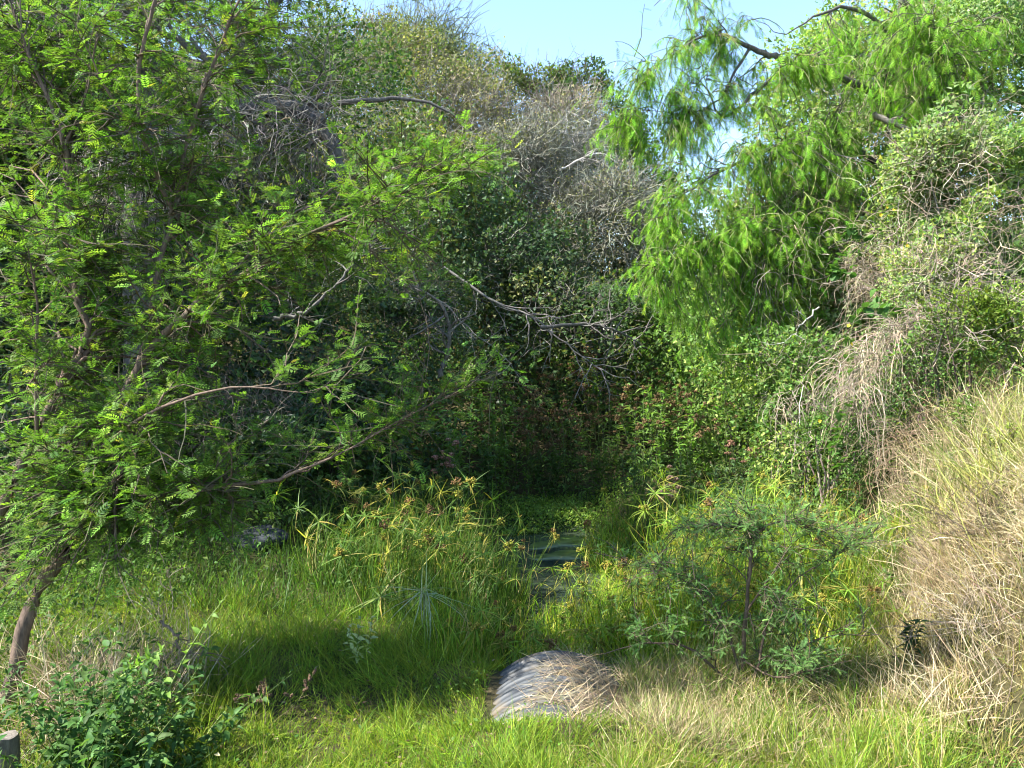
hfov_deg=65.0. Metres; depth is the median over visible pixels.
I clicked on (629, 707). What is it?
dry grass
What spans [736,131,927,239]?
dry vine
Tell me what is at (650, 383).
tall weed
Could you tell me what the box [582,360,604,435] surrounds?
tall weed
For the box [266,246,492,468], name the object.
shaded bush
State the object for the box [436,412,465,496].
tall weed
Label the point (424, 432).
tall weed
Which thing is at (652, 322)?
leafy shrub
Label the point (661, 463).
undergrowth
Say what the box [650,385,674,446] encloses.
tall weed
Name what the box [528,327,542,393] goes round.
tall weed
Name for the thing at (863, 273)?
dry vine
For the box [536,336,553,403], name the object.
tall weed
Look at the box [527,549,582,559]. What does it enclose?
algae mat
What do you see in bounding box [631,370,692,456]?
tall weed
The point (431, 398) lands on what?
tall weed
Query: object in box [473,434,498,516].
leafy weed
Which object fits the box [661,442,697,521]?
leafy weed
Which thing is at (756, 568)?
umbrella sedge
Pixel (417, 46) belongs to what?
tall shrub
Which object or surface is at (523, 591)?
umbrella sedge
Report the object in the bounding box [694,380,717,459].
tall weed
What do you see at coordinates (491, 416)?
tall weed
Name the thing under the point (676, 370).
leafy shrub
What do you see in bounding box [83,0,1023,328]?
sky
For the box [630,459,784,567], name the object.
umbrella sedge
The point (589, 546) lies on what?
umbrella sedge
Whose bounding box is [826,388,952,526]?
brush
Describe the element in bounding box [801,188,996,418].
vine thicket
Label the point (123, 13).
dead twigs
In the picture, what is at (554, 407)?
tall weed
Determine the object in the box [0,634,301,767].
broad leaved bush
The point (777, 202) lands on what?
vine thicket
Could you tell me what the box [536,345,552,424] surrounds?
tall weed
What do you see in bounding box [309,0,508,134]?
feathery shrub
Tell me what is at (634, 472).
leafy weed
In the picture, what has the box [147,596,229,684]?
fallen twig
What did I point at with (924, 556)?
dead brush
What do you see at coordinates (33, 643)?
dry grass clump
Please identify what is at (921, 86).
dry vine
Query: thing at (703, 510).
umbrella sedge
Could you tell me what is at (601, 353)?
tall weed
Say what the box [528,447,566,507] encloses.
leafy weed
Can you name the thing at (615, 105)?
dark bush
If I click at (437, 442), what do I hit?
tall weed
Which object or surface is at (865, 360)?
dry vine
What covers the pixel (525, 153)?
dry shrub
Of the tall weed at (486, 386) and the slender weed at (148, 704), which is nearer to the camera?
the slender weed at (148, 704)
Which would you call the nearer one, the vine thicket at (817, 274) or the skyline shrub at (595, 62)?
the vine thicket at (817, 274)
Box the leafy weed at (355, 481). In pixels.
[341,449,386,522]
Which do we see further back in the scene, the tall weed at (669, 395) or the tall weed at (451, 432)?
the tall weed at (669, 395)
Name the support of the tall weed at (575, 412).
on the ground at (492, 682)
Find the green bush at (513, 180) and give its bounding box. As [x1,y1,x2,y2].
[499,106,526,303]
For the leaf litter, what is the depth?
5.12 m
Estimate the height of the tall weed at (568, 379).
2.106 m
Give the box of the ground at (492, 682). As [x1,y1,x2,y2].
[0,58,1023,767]
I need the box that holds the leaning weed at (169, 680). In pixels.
[112,594,227,711]
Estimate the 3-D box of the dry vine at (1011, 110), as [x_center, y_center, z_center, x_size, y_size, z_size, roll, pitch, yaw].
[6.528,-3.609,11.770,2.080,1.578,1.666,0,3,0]
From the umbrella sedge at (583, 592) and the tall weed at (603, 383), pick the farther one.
the tall weed at (603, 383)
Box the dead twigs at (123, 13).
[0,0,228,135]
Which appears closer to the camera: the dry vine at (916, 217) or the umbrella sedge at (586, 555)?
the umbrella sedge at (586, 555)
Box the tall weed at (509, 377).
[504,374,526,435]
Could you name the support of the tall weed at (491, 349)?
on the ground at (492, 682)
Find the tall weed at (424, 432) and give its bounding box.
[417,404,442,470]
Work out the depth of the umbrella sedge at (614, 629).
7.40 m
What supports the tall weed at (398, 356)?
on the ground at (492, 682)
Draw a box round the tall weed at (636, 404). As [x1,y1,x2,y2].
[618,393,645,449]
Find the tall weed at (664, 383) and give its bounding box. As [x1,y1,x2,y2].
[637,367,666,440]
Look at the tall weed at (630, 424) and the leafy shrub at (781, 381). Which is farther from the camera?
the tall weed at (630, 424)
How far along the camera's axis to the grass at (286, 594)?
8.39 m
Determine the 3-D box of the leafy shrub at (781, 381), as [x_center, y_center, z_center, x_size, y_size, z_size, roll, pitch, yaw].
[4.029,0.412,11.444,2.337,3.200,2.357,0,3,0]
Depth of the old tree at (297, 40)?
9.97 m
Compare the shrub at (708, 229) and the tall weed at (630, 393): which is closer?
the tall weed at (630, 393)
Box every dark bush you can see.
[504,84,715,366]
[563,80,668,377]
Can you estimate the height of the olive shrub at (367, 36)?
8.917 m
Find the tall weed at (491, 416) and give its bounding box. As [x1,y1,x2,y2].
[476,398,502,480]
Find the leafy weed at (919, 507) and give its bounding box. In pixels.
[908,488,936,531]
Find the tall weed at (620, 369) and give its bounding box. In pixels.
[607,347,636,412]
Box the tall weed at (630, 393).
[622,373,639,439]
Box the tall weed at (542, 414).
[518,388,578,470]
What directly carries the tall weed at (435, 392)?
on the ground at (492, 682)
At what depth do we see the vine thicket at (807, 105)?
15.95 m
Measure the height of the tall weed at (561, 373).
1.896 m
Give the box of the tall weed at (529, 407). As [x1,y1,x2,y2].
[508,403,539,500]
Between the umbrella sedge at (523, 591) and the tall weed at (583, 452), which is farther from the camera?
the tall weed at (583, 452)
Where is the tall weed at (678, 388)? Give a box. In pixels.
[667,383,684,462]
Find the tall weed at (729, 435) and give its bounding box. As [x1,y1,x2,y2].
[724,394,743,460]
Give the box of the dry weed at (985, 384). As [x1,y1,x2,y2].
[899,342,1023,449]
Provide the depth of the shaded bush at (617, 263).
22.61 m
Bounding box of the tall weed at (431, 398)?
[420,376,450,454]
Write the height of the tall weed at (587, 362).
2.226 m
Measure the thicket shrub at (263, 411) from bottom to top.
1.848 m
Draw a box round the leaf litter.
[2,418,1023,767]
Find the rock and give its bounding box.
[227,524,288,551]
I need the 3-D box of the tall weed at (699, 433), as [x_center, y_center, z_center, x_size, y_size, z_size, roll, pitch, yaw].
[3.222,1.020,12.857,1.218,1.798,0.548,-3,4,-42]
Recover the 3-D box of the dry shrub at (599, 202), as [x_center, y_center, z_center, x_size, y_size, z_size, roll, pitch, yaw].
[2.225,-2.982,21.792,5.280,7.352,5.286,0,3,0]
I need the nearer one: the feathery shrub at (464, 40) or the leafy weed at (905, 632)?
the leafy weed at (905, 632)
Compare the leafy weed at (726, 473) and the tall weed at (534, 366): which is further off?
the tall weed at (534, 366)
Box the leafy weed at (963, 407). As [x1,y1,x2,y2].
[950,392,982,446]
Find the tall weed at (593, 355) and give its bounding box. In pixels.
[569,346,601,440]
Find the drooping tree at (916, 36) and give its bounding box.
[570,0,1023,400]
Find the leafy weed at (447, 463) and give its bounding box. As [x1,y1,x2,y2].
[431,438,460,511]
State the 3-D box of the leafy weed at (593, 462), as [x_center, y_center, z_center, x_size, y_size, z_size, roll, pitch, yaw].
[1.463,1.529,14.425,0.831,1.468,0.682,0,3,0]
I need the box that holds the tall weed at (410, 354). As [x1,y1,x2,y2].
[399,339,422,397]
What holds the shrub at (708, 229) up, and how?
on the ground at (492, 682)
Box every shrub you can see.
[0,1,207,353]
[0,109,210,399]
[0,340,174,519]
[21,0,449,398]
[68,216,392,476]
[111,549,200,639]
[145,369,352,512]
[166,98,415,465]
[238,330,470,511]
[244,0,418,317]
[265,0,474,193]
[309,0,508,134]
[313,84,519,333]
[374,36,543,286]
[412,79,645,347]
[420,38,654,278]
[436,64,526,248]
[506,143,686,401]
[508,65,619,334]
[527,164,758,364]
[531,43,623,278]
[612,272,754,451]
[628,280,828,478]
[632,148,690,359]
[716,308,883,513]
[753,361,933,535]
[801,314,1006,514]
[834,288,1011,505]
[876,255,1023,466]
[892,241,1023,426]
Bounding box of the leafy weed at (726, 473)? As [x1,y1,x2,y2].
[709,457,749,530]
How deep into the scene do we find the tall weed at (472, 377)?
19.12 m
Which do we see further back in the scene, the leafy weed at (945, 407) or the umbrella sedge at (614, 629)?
the leafy weed at (945, 407)
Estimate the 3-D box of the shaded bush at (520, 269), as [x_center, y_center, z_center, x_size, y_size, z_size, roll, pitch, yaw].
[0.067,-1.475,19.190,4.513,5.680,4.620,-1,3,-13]
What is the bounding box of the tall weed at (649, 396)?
[641,386,670,494]
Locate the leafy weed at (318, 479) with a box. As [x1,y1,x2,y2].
[294,462,352,539]
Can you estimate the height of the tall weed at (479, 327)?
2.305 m
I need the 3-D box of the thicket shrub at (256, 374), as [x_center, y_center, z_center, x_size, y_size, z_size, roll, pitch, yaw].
[-4.340,-0.563,12.576,4.493,4.251,4.478,-2,4,-34]
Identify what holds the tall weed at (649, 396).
on the ground at (492, 682)
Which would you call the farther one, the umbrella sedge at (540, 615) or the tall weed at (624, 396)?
the tall weed at (624, 396)
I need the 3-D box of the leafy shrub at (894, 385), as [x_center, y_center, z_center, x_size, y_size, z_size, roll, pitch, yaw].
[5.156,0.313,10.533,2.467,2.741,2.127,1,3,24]
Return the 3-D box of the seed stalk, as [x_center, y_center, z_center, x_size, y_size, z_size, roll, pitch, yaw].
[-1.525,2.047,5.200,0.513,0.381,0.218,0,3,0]
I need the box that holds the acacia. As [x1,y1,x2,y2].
[580,484,895,687]
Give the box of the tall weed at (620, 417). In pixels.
[613,404,668,496]
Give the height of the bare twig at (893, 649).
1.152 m
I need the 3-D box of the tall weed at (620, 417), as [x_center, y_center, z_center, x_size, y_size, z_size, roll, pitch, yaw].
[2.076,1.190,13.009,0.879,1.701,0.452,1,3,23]
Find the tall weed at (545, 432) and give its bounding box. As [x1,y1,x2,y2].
[533,409,588,499]
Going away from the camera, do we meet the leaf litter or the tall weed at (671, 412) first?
the leaf litter
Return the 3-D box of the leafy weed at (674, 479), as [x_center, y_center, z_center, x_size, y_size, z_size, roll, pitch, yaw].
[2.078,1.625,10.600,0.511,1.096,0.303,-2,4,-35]
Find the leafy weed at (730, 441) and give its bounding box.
[724,439,788,505]
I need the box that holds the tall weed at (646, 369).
[634,343,661,422]
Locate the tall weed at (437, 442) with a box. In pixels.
[427,378,443,462]
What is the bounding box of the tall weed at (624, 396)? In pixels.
[619,382,679,488]
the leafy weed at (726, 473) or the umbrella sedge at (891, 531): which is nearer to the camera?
the umbrella sedge at (891, 531)
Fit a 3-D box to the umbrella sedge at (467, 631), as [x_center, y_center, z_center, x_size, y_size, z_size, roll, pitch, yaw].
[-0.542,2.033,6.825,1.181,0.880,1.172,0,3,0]
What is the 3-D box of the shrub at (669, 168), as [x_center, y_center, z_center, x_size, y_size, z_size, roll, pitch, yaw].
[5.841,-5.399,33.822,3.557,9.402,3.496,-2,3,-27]
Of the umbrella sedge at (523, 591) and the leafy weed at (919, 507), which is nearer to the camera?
the leafy weed at (919, 507)
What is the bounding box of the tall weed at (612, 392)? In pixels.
[601,382,623,472]
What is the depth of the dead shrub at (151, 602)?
7.06 m
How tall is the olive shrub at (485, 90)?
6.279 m
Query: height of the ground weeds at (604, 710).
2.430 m
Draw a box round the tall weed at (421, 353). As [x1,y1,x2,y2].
[384,324,444,411]
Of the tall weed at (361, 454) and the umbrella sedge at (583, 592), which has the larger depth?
the tall weed at (361, 454)
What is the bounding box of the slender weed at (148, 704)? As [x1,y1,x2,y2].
[109,654,189,761]
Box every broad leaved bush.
[0,617,189,730]
[0,627,208,767]
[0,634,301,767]
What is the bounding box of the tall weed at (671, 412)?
[663,403,696,472]
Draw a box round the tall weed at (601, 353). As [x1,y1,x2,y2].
[580,343,616,399]
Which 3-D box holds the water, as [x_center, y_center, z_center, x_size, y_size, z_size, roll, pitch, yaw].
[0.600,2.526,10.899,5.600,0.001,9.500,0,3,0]
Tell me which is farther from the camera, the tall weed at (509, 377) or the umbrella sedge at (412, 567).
the tall weed at (509, 377)
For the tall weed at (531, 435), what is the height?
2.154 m
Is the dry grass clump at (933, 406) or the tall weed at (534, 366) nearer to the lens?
the dry grass clump at (933, 406)
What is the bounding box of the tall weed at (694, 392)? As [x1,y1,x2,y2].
[685,367,744,477]
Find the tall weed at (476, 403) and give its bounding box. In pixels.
[464,387,497,453]
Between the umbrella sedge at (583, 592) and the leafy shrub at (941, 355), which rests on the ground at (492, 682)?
the leafy shrub at (941, 355)
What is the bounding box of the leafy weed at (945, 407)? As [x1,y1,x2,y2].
[932,391,964,448]
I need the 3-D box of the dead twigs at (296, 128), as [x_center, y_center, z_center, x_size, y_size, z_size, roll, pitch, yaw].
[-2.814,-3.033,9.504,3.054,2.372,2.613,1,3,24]
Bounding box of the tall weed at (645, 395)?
[644,383,685,466]
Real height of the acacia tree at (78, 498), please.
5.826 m
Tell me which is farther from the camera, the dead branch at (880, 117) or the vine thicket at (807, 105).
the vine thicket at (807, 105)
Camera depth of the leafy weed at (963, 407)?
7.92 m
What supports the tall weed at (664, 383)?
on the ground at (492, 682)
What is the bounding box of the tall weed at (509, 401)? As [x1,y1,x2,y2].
[495,392,515,460]
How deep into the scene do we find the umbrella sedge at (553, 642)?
7.49 m
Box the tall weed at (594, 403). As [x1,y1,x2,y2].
[580,387,613,454]
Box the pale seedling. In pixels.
[343,601,378,662]
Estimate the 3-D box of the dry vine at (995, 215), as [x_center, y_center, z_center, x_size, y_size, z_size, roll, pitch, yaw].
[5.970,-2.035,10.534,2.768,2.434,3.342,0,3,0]
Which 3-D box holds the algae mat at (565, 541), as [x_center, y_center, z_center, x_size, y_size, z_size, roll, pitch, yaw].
[0.767,2.442,12.312,1.167,0.014,0.661,-3,4,-43]
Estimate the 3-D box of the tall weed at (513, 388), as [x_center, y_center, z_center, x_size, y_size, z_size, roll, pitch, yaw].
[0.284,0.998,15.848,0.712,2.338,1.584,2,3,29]
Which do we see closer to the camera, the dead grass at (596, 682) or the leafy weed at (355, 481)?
the dead grass at (596, 682)
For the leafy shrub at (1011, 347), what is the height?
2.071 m
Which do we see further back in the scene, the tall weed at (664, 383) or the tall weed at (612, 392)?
the tall weed at (664, 383)
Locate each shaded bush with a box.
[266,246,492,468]
[339,95,583,414]
[428,203,603,446]
[460,262,682,450]
[597,205,699,419]
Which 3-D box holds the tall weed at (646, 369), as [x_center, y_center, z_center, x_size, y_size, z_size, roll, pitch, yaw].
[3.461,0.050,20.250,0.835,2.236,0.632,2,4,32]
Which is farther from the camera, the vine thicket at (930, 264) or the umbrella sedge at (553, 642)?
the vine thicket at (930, 264)
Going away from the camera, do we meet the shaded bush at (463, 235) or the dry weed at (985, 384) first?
the dry weed at (985, 384)
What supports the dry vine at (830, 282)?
hanging from the vine thicket at (939, 184)
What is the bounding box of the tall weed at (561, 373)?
[551,338,573,409]
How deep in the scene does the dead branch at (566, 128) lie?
21.68 m
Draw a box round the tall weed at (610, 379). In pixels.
[586,356,632,426]
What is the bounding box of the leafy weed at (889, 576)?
[880,567,912,610]
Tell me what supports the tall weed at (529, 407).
on the ground at (492, 682)
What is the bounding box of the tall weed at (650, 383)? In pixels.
[639,353,658,437]
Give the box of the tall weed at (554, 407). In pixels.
[550,402,589,473]
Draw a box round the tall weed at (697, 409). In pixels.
[678,387,725,489]
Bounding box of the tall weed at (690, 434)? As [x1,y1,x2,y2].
[671,398,696,491]
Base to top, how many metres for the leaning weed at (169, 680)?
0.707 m
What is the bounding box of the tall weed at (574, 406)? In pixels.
[542,404,579,482]
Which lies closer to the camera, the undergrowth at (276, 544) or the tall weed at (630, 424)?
the undergrowth at (276, 544)
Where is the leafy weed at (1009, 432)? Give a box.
[984,422,1021,476]
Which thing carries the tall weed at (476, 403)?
on the ground at (492, 682)
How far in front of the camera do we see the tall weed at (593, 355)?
17.81 m
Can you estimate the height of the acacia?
1.624 m
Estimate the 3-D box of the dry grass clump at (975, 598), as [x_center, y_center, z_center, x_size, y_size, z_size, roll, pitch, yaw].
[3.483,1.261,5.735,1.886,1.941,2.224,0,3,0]
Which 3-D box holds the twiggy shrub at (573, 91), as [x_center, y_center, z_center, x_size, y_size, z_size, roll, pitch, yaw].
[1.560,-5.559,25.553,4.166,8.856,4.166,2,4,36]
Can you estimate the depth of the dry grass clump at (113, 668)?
5.34 m
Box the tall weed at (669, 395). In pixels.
[655,372,684,443]
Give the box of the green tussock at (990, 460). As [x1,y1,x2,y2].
[827,367,1023,626]
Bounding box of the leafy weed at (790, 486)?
[761,466,801,524]
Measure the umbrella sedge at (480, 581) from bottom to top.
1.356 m
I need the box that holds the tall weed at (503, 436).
[493,397,513,475]
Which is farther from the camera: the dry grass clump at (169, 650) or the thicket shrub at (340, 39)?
the thicket shrub at (340, 39)
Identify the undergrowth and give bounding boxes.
[0,336,398,603]
[0,505,194,683]
[237,195,864,559]
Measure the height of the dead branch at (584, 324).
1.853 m
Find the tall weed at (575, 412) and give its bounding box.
[560,392,617,477]
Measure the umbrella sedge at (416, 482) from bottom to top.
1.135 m
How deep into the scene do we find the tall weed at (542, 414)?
16.62 m
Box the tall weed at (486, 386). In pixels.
[469,362,493,418]
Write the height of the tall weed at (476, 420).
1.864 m
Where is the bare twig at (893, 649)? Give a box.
[844,599,946,678]
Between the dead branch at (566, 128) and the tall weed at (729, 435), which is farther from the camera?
the dead branch at (566, 128)
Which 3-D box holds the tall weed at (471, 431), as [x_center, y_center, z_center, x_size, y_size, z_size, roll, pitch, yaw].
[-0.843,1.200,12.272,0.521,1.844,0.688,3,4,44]
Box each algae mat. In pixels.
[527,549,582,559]
[529,536,594,548]
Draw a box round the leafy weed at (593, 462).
[572,430,615,506]
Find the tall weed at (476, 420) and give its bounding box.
[439,391,492,479]
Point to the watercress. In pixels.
(538, 508)
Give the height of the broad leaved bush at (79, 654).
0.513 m
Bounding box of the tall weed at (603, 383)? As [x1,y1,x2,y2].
[592,363,608,429]
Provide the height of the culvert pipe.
1.301 m
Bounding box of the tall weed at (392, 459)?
[384,420,399,488]
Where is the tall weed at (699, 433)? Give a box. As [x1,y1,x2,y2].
[682,393,744,491]
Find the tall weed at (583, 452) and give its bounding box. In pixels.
[570,436,594,515]
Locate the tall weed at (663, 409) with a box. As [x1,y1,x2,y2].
[644,380,687,458]
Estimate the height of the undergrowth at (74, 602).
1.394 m
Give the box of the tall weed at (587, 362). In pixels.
[561,330,601,409]
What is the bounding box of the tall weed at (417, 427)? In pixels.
[410,398,427,456]
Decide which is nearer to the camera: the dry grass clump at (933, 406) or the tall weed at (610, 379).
the dry grass clump at (933, 406)
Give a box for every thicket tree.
[0,2,120,372]
[0,21,190,307]
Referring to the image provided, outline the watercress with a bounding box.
[463,469,642,535]
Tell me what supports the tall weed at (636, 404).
on the ground at (492, 682)
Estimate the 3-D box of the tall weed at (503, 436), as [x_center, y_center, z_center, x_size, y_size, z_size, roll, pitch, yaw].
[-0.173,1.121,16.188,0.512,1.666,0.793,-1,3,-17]
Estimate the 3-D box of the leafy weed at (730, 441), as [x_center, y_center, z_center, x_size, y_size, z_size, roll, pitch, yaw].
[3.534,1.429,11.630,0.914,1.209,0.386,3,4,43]
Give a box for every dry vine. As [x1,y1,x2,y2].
[733,199,952,332]
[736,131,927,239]
[757,342,898,478]
[802,220,932,331]
[811,305,961,496]
[829,126,1023,308]
[849,189,989,267]
[851,15,1009,145]
[884,89,1023,187]
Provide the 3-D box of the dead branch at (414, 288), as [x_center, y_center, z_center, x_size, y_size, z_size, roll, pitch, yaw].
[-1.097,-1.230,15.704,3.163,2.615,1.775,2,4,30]
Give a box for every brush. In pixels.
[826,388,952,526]
[861,444,961,519]
[866,515,1023,672]
[883,493,949,576]
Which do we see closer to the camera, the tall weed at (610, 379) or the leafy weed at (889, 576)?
the leafy weed at (889, 576)
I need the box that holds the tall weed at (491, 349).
[477,314,509,402]
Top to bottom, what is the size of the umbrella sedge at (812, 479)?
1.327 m
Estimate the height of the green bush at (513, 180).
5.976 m
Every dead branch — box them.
[272,194,442,326]
[364,260,525,385]
[401,257,476,376]
[443,266,654,411]
[527,100,604,150]
[540,282,662,370]
[559,145,633,170]
[764,307,819,344]
[871,86,1009,194]
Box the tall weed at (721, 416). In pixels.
[713,371,734,463]
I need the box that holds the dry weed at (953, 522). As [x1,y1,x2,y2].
[896,460,1021,550]
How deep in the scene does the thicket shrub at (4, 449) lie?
9.08 m
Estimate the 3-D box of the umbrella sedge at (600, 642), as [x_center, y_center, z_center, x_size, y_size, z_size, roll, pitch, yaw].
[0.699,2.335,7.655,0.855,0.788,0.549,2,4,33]
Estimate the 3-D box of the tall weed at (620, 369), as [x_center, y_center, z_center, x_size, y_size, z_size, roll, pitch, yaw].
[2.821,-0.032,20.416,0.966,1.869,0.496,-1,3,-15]
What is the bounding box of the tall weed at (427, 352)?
[409,322,431,375]
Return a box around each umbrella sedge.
[268,483,450,594]
[324,514,494,621]
[329,471,506,588]
[331,461,459,539]
[380,575,505,665]
[424,515,550,654]
[429,475,568,614]
[483,595,572,670]
[505,574,613,659]
[508,575,581,633]
[527,563,609,646]
[534,512,704,656]
[540,604,625,669]
[552,605,624,659]
[565,600,705,672]
[566,483,651,550]
[571,496,657,575]
[583,544,659,606]
[593,519,775,665]
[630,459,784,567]
[631,487,818,611]
[697,505,886,639]
[704,463,866,566]
[754,483,937,599]
[755,556,912,657]
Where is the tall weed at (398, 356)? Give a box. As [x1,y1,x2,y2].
[388,343,407,365]
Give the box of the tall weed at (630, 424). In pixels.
[618,400,648,479]
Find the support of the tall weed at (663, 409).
on the ground at (492, 682)
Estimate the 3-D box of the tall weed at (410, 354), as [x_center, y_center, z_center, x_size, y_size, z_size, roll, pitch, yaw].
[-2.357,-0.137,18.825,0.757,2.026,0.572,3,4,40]
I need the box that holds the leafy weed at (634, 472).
[619,443,653,515]
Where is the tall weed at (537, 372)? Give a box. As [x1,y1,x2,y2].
[492,355,541,428]
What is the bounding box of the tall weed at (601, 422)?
[593,405,630,484]
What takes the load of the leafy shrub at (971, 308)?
on the ground at (492, 682)
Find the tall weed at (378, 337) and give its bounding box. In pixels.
[371,321,393,355]
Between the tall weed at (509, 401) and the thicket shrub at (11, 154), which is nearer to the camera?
the thicket shrub at (11, 154)
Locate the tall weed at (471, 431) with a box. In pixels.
[435,402,480,513]
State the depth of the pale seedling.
6.21 m
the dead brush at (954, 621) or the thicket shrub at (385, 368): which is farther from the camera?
the thicket shrub at (385, 368)
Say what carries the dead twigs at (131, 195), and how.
hanging from the old tree at (297, 40)
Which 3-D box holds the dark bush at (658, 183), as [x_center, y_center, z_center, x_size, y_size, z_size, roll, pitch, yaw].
[3.410,-4.958,27.714,8.812,10.051,7.430,-3,4,-44]
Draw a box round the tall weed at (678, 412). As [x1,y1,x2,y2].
[631,392,693,483]
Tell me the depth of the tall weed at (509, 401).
16.74 m
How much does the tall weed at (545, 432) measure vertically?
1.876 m
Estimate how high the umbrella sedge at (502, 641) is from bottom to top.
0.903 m
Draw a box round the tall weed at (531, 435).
[513,407,590,509]
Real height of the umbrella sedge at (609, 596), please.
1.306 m
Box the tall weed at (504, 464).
[487,421,519,502]
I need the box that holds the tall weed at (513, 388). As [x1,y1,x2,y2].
[494,375,555,490]
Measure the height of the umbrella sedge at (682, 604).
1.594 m
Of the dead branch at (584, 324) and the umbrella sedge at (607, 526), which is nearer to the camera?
the umbrella sedge at (607, 526)
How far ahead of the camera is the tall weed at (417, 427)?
17.10 m
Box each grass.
[22,334,996,660]
[367,554,479,647]
[489,643,640,728]
[594,635,1022,767]
[827,352,1023,653]
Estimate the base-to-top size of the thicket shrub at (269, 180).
6.819 m
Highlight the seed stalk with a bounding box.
[233,668,316,726]
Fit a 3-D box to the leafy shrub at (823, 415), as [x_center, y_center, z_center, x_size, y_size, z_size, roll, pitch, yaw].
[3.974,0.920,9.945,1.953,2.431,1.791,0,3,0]
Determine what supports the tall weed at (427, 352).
on the ground at (492, 682)
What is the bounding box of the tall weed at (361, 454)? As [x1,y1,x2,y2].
[348,411,379,485]
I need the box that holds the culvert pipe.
[490,650,622,722]
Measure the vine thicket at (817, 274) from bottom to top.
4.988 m
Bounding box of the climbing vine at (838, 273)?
[825,181,906,467]
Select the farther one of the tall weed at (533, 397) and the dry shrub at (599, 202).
the dry shrub at (599, 202)
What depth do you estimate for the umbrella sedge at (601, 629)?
7.14 m
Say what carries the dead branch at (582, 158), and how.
on the dry shrub at (599, 202)
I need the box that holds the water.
[501,506,640,671]
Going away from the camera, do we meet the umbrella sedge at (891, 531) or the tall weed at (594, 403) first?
the umbrella sedge at (891, 531)
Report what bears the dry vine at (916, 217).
attached to the vine thicket at (907, 162)
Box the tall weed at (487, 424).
[477,410,509,480]
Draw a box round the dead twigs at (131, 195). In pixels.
[20,95,209,286]
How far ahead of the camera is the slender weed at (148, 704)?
4.61 m
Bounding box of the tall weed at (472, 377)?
[450,336,487,417]
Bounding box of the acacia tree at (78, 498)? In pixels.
[0,0,553,702]
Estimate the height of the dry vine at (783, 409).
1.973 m
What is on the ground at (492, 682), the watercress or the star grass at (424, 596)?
the star grass at (424, 596)
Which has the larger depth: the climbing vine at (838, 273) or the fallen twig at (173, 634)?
the climbing vine at (838, 273)
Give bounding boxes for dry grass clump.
[0,584,117,689]
[0,586,277,767]
[7,595,263,705]
[784,591,1023,749]
[812,358,1023,579]
[853,450,1023,730]
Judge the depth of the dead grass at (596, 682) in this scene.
5.42 m
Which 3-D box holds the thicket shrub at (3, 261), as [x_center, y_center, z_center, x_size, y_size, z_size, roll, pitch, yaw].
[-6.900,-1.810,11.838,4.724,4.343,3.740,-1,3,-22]
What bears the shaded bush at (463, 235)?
on the ground at (492, 682)
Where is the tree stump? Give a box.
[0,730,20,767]
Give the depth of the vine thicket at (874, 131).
14.29 m
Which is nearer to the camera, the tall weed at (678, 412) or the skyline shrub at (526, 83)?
the tall weed at (678, 412)
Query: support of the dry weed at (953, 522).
on the ground at (492, 682)
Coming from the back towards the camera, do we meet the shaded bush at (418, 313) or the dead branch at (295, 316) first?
the shaded bush at (418, 313)
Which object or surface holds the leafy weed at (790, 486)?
on the ground at (492, 682)
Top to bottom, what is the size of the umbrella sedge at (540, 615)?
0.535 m
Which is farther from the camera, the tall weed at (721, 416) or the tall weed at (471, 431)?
the tall weed at (721, 416)
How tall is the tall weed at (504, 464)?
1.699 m
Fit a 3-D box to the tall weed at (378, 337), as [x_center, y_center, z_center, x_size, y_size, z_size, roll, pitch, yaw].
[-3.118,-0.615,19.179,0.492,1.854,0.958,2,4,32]
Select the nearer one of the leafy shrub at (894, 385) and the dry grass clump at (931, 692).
the dry grass clump at (931, 692)
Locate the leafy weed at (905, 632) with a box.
[888,619,935,668]
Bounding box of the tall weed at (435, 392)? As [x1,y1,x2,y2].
[397,390,441,487]
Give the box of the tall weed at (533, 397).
[510,384,546,495]
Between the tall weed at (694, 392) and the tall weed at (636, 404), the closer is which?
the tall weed at (694, 392)
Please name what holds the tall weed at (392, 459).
on the ground at (492, 682)
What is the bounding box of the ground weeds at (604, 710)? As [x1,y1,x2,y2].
[10,432,1022,767]
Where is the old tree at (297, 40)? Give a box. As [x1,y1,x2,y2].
[0,0,471,443]
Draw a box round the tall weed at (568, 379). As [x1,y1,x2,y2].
[535,362,578,445]
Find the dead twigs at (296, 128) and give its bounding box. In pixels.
[148,35,393,224]
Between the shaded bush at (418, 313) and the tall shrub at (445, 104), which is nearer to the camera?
the shaded bush at (418, 313)
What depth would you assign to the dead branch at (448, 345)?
15.06 m
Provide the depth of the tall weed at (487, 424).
15.31 m
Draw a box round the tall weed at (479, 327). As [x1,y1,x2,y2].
[451,326,506,406]
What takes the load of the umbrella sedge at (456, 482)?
on the ground at (492, 682)
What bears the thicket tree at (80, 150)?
on the ground at (492, 682)
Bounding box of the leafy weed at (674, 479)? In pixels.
[658,465,682,533]
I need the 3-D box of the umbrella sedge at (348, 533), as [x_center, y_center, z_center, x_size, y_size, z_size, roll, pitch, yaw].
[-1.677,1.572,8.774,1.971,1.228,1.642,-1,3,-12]
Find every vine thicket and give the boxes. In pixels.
[662,196,851,487]
[681,154,892,482]
[733,0,1023,414]
[733,24,902,427]
[768,13,1023,403]
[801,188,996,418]
[832,80,1023,379]
[834,216,1023,463]
[852,81,1023,343]
[857,0,1023,335]

